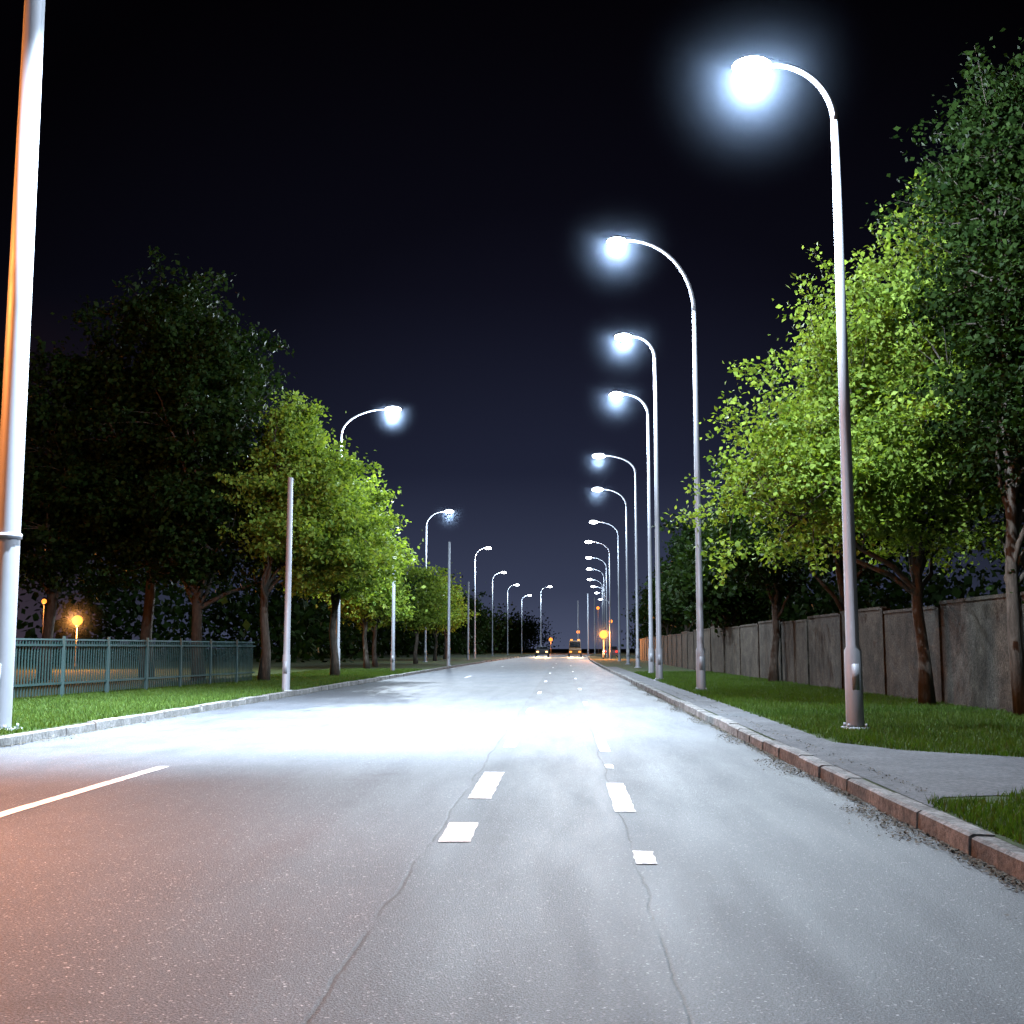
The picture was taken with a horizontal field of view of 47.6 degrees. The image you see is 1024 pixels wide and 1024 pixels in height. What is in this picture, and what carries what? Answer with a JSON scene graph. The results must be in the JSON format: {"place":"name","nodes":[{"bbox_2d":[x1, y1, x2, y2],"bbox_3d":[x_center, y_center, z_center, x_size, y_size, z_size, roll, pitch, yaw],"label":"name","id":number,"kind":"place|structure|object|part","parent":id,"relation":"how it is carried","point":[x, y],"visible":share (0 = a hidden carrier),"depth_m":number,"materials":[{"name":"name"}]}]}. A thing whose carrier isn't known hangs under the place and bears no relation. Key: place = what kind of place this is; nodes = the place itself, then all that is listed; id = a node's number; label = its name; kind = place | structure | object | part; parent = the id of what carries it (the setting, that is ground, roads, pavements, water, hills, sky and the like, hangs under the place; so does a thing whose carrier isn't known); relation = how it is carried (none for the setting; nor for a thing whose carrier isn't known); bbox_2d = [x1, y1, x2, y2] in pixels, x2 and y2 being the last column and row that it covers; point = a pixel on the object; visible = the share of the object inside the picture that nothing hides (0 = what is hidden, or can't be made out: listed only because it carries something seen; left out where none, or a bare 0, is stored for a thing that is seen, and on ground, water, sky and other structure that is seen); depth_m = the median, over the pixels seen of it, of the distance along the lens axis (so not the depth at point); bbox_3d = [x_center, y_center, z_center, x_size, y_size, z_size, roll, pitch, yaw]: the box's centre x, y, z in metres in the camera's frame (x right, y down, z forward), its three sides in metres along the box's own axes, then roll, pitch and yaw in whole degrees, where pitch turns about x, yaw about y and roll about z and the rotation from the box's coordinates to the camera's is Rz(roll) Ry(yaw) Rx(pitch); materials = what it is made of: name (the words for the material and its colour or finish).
{"place":"outdoors","nodes":[
{"label":"outdoors","id":0,"kind":"place"},
{"bbox_2d":[0,668,421,734],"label":"grass","id":1,"kind":"structure","parent":0,"point":[118,703],"depth_m":24.49,"materials":[{"name":"green plant"}]},
{"bbox_2d":[0,651,584,735],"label":"grass verge","id":2,"kind":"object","parent":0,"point":[404,661],"depth_m":73.51,"materials":[{"name":"plant"}]},
{"bbox_2d":[0,0,44,730],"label":"street lamp","id":3,"kind":"object","parent":2,"relation":"on","point":[15,376],"visible":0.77,"depth_m":15.89,"materials":[{"name":"metal"}]},
{"bbox_2d":[42,599,46,632],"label":"garden lamp","id":4,"kind":"object","parent":2,"relation":"on","point":[44,601],"visible":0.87,"depth_m":67.00,"materials":[{"name":"metal"}]},
{"bbox_2d":[0,334,149,679],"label":"deciduous tree","id":5,"kind":"object","parent":2,"relation":"on","point":[45,417],"visible":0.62,"depth_m":39.91,"materials":[{"name":"green plant"}]},
{"bbox_2d":[72,615,82,669],"bbox_3d":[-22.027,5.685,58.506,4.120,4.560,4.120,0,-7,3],"label":"garden lamp","id":6,"kind":"object","parent":2,"relation":"on","point":[77,620],"visible":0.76,"depth_m":58.62,"materials":[{"name":"metal"}]},
{"bbox_2d":[13,636,254,697],"bbox_3d":[-9.913,3.376,25.227,0.090,1.360,24.139,-1,-7,8],"label":"metal fence","id":7,"kind":"object","parent":2,"relation":"on","point":[145,684],"visible":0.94,"depth_m":28.58,"materials":[{"name":"grey metal"}]},
{"bbox_2d":[22,246,277,677],"bbox_3d":[-13.075,-1.770,41.712,8.476,15.482,8.523,0,-7,3],"label":"deciduous tree","id":8,"kind":"object","parent":2,"relation":"on","point":[122,384],"visible":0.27,"depth_m":40.78,"materials":[{"name":"green plant"}]},
{"bbox_2d":[67,286,309,680],"bbox_3d":[-10.536,-1.042,39.688,7.853,13.572,8.221,0,-7,3],"label":"deciduous tree","id":9,"kind":"object","parent":2,"relation":"on","point":[190,549],"visible":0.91,"depth_m":38.37,"materials":[{"name":"green plant"}]},
{"bbox_2d":[282,477,292,690],"bbox_3d":[-5.741,1.836,29.772,0.306,5.500,0.298,0,-7,3],"label":"lamp post","id":10,"kind":"object","parent":2,"relation":"on","point":[286,652],"visible":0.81,"depth_m":29.68,"materials":[{"name":"grey metal"}]},
{"bbox_2d":[211,389,410,680],"bbox_3d":[-6.530,0.744,38.644,6.548,9.775,6.805,0,-7,3],"label":"deciduous tree","id":11,"kind":"object","parent":2,"relation":"on","point":[328,516],"visible":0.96,"depth_m":37.55,"materials":[{"name":"green plant"}]},
{"bbox_2d":[276,460,420,675],"bbox_3d":[-6.517,2.012,44.212,6.256,8.558,6.822,0,-7,3],"label":"deciduous tree","id":12,"kind":"object","parent":2,"relation":"on","point":[341,591],"visible":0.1,"depth_m":43.98,"materials":[{"name":"green plant"}]},
{"bbox_2d":[336,406,400,666],"bbox_3d":[-5.775,0.572,53.002,3.375,13.432,3.375,6,-9,-42],"label":"street lamp","id":13,"kind":"object","parent":2,"relation":"on","point":[392,409],"visible":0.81,"depth_m":53.35,"materials":[{"name":"metal"}]},
{"bbox_2d":[311,530,430,668],"bbox_3d":[-7.488,4.210,60.615,6.351,8.023,7.389,0,-7,3],"label":"deciduous tree","id":14,"kind":"object","parent":2,"relation":"on","point":[365,618],"visible":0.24,"depth_m":59.85,"materials":[{"name":"green plant"}]},
{"bbox_2d":[341,539,437,666],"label":"deciduous tree","id":15,"kind":"object","parent":2,"relation":"on","point":[374,655],"visible":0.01,"depth_m":69.05,"materials":[{"name":"green plant"}]},
{"bbox_2d":[391,566,394,670],"bbox_3d":[-5.375,4.818,52.586,0.288,4.900,0.281,0,-7,3],"label":"lamp post","id":16,"kind":"object","parent":2,"relation":"on","point":[393,635],"visible":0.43,"depth_m":52.45,"materials":[{"name":"grey metal"}]},
{"bbox_2d":[381,558,457,663],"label":"deciduous tree","id":17,"kind":"object","parent":2,"relation":"on","point":[433,602],"visible":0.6,"depth_m":81.28,"materials":[{"name":"green plant"}]},
{"bbox_2d":[401,577,469,660],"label":"deciduous tree","id":18,"kind":"object","parent":2,"relation":"on","point":[452,620],"visible":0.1,"depth_m":99.50,"materials":[{"name":"green plant"}]},
{"bbox_2d":[423,510,453,661],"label":"street lamp","id":19,"kind":"object","parent":2,"relation":"on","point":[425,648],"visible":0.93,"depth_m":93.17,"materials":[{"name":"metal"}]},
{"bbox_2d":[446,542,450,665],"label":"lamp post","id":20,"kind":"object","parent":2,"relation":"on","point":[448,628],"visible":0.94,"depth_m":72.93,"materials":[{"name":"grey metal"}]},
{"bbox_2d":[428,572,480,658],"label":"deciduous tree","id":21,"kind":"object","parent":2,"relation":"on","point":[453,627],"visible":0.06,"depth_m":117.58,"materials":[{"name":"green plant"}]},
{"bbox_2d":[467,582,468,659],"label":"lamp post","id":22,"kind":"object","parent":2,"relation":"on","point":[468,626],"visible":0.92,"depth_m":109.70,"materials":[{"name":"grey metal"}]},
{"bbox_2d":[451,589,493,656],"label":"deciduous tree","id":23,"kind":"object","parent":2,"relation":"on","point":[479,625],"visible":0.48,"depth_m":139.07,"materials":[{"name":"green plant"}]},
{"bbox_2d":[474,547,490,657],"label":"street lamp","id":24,"kind":"object","parent":2,"relation":"on","point":[487,548],"visible":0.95,"depth_m":125.98,"materials":[{"name":"metal"}]},
{"bbox_2d":[491,572,505,655],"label":"street lamp","id":25,"kind":"object","parent":2,"relation":"on","point":[492,613],"visible":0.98,"depth_m":166.66,"materials":[{"name":"metal"}]},
{"bbox_2d":[507,584,518,654],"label":"street lamp","id":26,"kind":"object","parent":2,"relation":"on","point":[507,616],"visible":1,"depth_m":199.44,"materials":[{"name":"metal"}]},
{"bbox_2d":[521,595,530,653],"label":"street lamp","id":27,"kind":"object","parent":2,"relation":"on","point":[521,623],"visible":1,"depth_m":239.03,"materials":[{"name":"metal"}]},
{"bbox_2d":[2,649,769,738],"bbox_3d":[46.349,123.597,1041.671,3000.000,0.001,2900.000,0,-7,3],"label":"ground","id":28,"kind":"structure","parent":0,"point":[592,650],"depth_m":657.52,"materials":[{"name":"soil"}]},
{"bbox_2d":[14,513,1023,665],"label":"distant trees","id":29,"kind":"object","parent":28,"relation":"on","point":[309,630],"visible":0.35,"depth_m":104.91,"materials":[{"name":"green plant"}]},
{"bbox_2d":[604,646,617,656],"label":"car","id":30,"kind":"object","parent":28,"relation":"on","point":[614,650],"visible":0.6,"depth_m":146.66,"materials":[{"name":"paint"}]},
{"bbox_2d":[588,654,1023,883],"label":"kerb","id":31,"kind":"structure","parent":28,"relation":"on","point":[978,843],"depth_m":8.44,"materials":[{"name":"concrete"}]},
{"bbox_2d":[0,652,1023,1023],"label":"road","id":32,"kind":"structure","parent":0,"point":[288,860],"depth_m":6.09,"materials":[{"name":"grey asphalt"}]},
{"bbox_2d":[0,679,386,746],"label":"gutter debris","id":33,"kind":"object","parent":32,"relation":"on","point":[168,717],"visible":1,"depth_m":18.95,"materials":[{"name":"grey concrete"}]},
{"bbox_2d":[0,653,556,747],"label":"kerb","id":34,"kind":"structure","parent":32,"relation":"on","point":[37,735],"depth_m":20.18,"materials":[{"name":"concrete"}]},
{"bbox_2d":[438,663,556,841],"bbox_3d":[1.594,7.076,49.996,0.214,0.001,86.221,0,-7,3],"label":"lane marking","id":35,"kind":"object","parent":32,"relation":"on","point":[486,785],"visible":0.98,"depth_m":9.55,"materials":[{"name":"paint"}]},
{"bbox_2d":[535,647,548,656],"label":"car","id":36,"kind":"object","parent":32,"relation":"on","point":[542,650],"visible":1,"depth_m":162.05,"materials":[{"name":"paint"}]},
{"bbox_2d":[540,586,551,654],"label":"street lamp","id":37,"kind":"object","parent":32,"relation":"on","point":[540,616],"visible":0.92,"depth_m":205.17,"materials":[{"name":"metal"}]},
{"bbox_2d":[568,639,581,656],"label":"truck","id":38,"kind":"object","parent":32,"relation":"on","point":[574,647],"visible":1,"depth_m":161.33,"materials":[{"name":"paint"}]},
{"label":"windows","id":39,"kind":"part","parent":38,"relation":"part of","materials":[{"name":"black glass"}]},
{"bbox_2d":[577,601,578,638],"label":"lamp post","id":40,"kind":"object","parent":32,"relation":"on","point":[578,619],"visible":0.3,"depth_m":238.64,"materials":[{"name":"grey metal"}]},
{"bbox_2d":[587,594,588,654],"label":"lamp post","id":41,"kind":"object","parent":32,"relation":"on","point":[587,627],"visible":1,"depth_m":208.53,"materials":[{"name":"grey metal"}]},
{"bbox_2d":[572,671,656,863],"bbox_3d":[2.402,6.325,43.599,0.179,0.001,74.811,0,-7,3],"label":"lane marking","id":42,"kind":"object","parent":32,"relation":"on","point":[620,797],"visible":0.99,"depth_m":9.30,"materials":[{"name":"paint"}]},
{"bbox_2d":[630,683,1023,918],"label":"gutter debris","id":43,"kind":"object","parent":32,"relation":"on","point":[976,861],"visible":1,"depth_m":8.28,"materials":[{"name":"grey gravel"}]},
{"bbox_2d":[0,0,1023,648],"label":"sky","id":44,"kind":"structure","parent":0,"point":[422,199],"materials":[{"name":"black"}]},
{"bbox_2d":[590,651,1023,848],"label":"grass verge","id":45,"kind":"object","parent":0,"point":[612,662],"depth_m":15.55,"materials":[{"name":"plant"}]},
{"bbox_2d":[587,579,602,654],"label":"street lamp","id":46,"kind":"object","parent":45,"relation":"on","point":[602,611],"visible":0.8,"depth_m":183.92,"materials":[{"name":"metal"}]},
{"bbox_2d":[594,597,595,653],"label":"lamp post","id":47,"kind":"object","parent":45,"relation":"on","point":[594,628],"visible":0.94,"depth_m":223.32,"materials":[{"name":"grey metal"}]},
{"bbox_2d":[587,568,605,655],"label":"street lamp","id":48,"kind":"object","parent":45,"relation":"on","point":[604,602],"visible":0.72,"depth_m":159.18,"materials":[{"name":"metal"}]},
{"bbox_2d":[586,557,607,656],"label":"street lamp","id":49,"kind":"object","parent":45,"relation":"on","point":[606,608],"visible":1,"depth_m":139.09,"materials":[{"name":"metal"}]},
{"bbox_2d":[585,541,611,658],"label":"street lamp","id":50,"kind":"object","parent":45,"relation":"on","point":[610,652],"visible":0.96,"depth_m":118.31,"materials":[{"name":"metal"}]},
{"bbox_2d":[599,630,607,658],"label":"garden lamp","id":51,"kind":"object","parent":45,"relation":"on","point":[603,634],"visible":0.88,"depth_m":118.80,"materials":[{"name":"metal"}]},
{"bbox_2d":[589,520,620,660],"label":"street lamp","id":52,"kind":"object","parent":45,"relation":"on","point":[619,648],"visible":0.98,"depth_m":100.43,"materials":[{"name":"metal"}]},
{"bbox_2d":[592,487,629,663],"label":"street lamp","id":53,"kind":"object","parent":45,"relation":"on","point":[597,489],"visible":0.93,"depth_m":79.60,"materials":[{"name":"metal"}]},
{"bbox_2d":[592,454,640,667],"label":"street lamp","id":54,"kind":"object","parent":45,"relation":"on","point":[598,456],"visible":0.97,"depth_m":65.70,"materials":[{"name":"metal"}]},
{"bbox_2d":[609,392,653,672],"bbox_3d":[4.481,-0.072,49.194,4.120,13.822,4.120,0,-7,3],"label":"street lamp","id":55,"kind":"object","parent":45,"relation":"on","point":[650,602],"visible":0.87,"depth_m":48.90,"materials":[{"name":"metal"}]},
{"bbox_2d":[615,333,663,680],"bbox_3d":[3.890,-1.155,39.975,4.120,13.822,4.120,0,-7,3],"label":"street lamp","id":56,"kind":"object","parent":45,"relation":"on","point":[659,655],"visible":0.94,"depth_m":39.69,"materials":[{"name":"metal"}]},
{"bbox_2d":[621,576,676,636],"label":"deciduous tree","id":57,"kind":"object","parent":45,"relation":"on","point":[642,618],"visible":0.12,"depth_m":126.04,"materials":[{"name":"green plant"}]},
{"bbox_2d":[607,237,706,689],"bbox_3d":[2.812,-2.292,30.581,3.980,13.889,3.980,6,-9,-42],"label":"street lamp","id":58,"kind":"object","parent":45,"relation":"on","point":[700,649],"visible":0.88,"depth_m":30.28,"materials":[{"name":"metal"}]},
{"bbox_2d":[632,567,692,634],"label":"deciduous tree","id":59,"kind":"object","parent":45,"relation":"on","point":[643,608],"visible":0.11,"depth_m":102.85,"materials":[{"name":"green plant"}]},
{"bbox_2d":[643,530,704,630],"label":"deciduous tree","id":60,"kind":"object","parent":45,"relation":"on","point":[666,612],"visible":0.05,"depth_m":83.19,"materials":[{"name":"green plant"}]},
{"bbox_2d":[655,524,730,628],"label":"deciduous tree","id":61,"kind":"object","parent":45,"relation":"on","point":[668,601],"visible":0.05,"depth_m":67.42,"materials":[{"name":"green plant"}]},
{"bbox_2d":[643,506,759,626],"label":"deciduous tree","id":62,"kind":"object","parent":45,"relation":"on","point":[681,544],"visible":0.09,"depth_m":57.03,"materials":[{"name":"green plant"}]},
{"bbox_2d":[660,517,797,636],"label":"deciduous tree","id":63,"kind":"object","parent":45,"relation":"on","point":[734,605],"visible":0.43,"depth_m":47.02,"materials":[{"name":"green plant"}]},
{"bbox_2d":[681,454,869,681],"bbox_3d":[8.373,1.597,36.864,6.086,7.671,6.935,0,-7,3],"label":"deciduous tree","id":64,"kind":"object","parent":45,"relation":"on","point":[750,571],"visible":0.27,"depth_m":36.22,"materials":[{"name":"green plant"}]},
{"bbox_2d":[642,607,943,704],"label":"pillars","id":65,"kind":"structure","parent":45,"relation":"on","point":[938,653],"depth_m":29.60,"materials":[{"name":"concrete"}]},
{"bbox_2d":[732,56,869,729],"bbox_3d":[3.466,-2.703,16.339,4.120,11.381,4.120,0,-7,3],"label":"street lamp","id":66,"kind":"object","parent":45,"relation":"on","point":[752,66],"visible":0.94,"depth_m":16.06,"materials":[{"name":"metal"}]},
{"bbox_2d":[640,592,1023,712],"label":"panels","id":67,"kind":"object","parent":45,"relation":"on","point":[975,654],"visible":0.7,"depth_m":25.45,"materials":[{"name":"concrete"}]},
{"bbox_2d":[660,169,1021,706],"bbox_3d":[7.040,-1.498,22.310,8.323,10.408,6.948,0,-7,3],"label":"deciduous tree","id":68,"kind":"object","parent":45,"relation":"on","point":[896,489],"visible":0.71,"depth_m":21.44,"materials":[{"name":"green plant"}]},
{"bbox_2d":[737,386,986,612],"bbox_3d":[8.901,0.621,30.773,6.693,8.183,6.029,4,-8,-32],"label":"deciduous tree","id":69,"kind":"object","parent":45,"relation":"on","point":[831,561],"visible":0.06,"depth_m":30.58,"materials":[{"name":"green plant"}]},
{"bbox_2d":[866,27,1023,715],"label":"deciduous tree","id":70,"kind":"object","parent":45,"relation":"on","point":[993,228],"visible":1,"depth_m":19.22,"materials":[{"name":"green plant"}]},
{"bbox_2d":[924,340,1023,574],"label":"deciduous tree","id":71,"kind":"object","parent":45,"relation":"on","point":[992,541],"visible":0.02,"depth_m":26.39,"materials":[{"name":"green plant"}]},
{"bbox_2d":[608,667,1023,806],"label":"footpath","id":72,"kind":"structure","parent":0,"point":[939,774],"depth_m":10.99,"materials":[{"name":"concrete"}]},
{"bbox_2d":[659,685,925,791],"bbox_3d":[3.508,3.549,21.087,0.427,0.015,25.002,0,-7,3],"label":"gutter debris","id":73,"kind":"object","parent":72,"relation":"on","point":[822,748],"visible":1,"depth_m":12.07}
]}

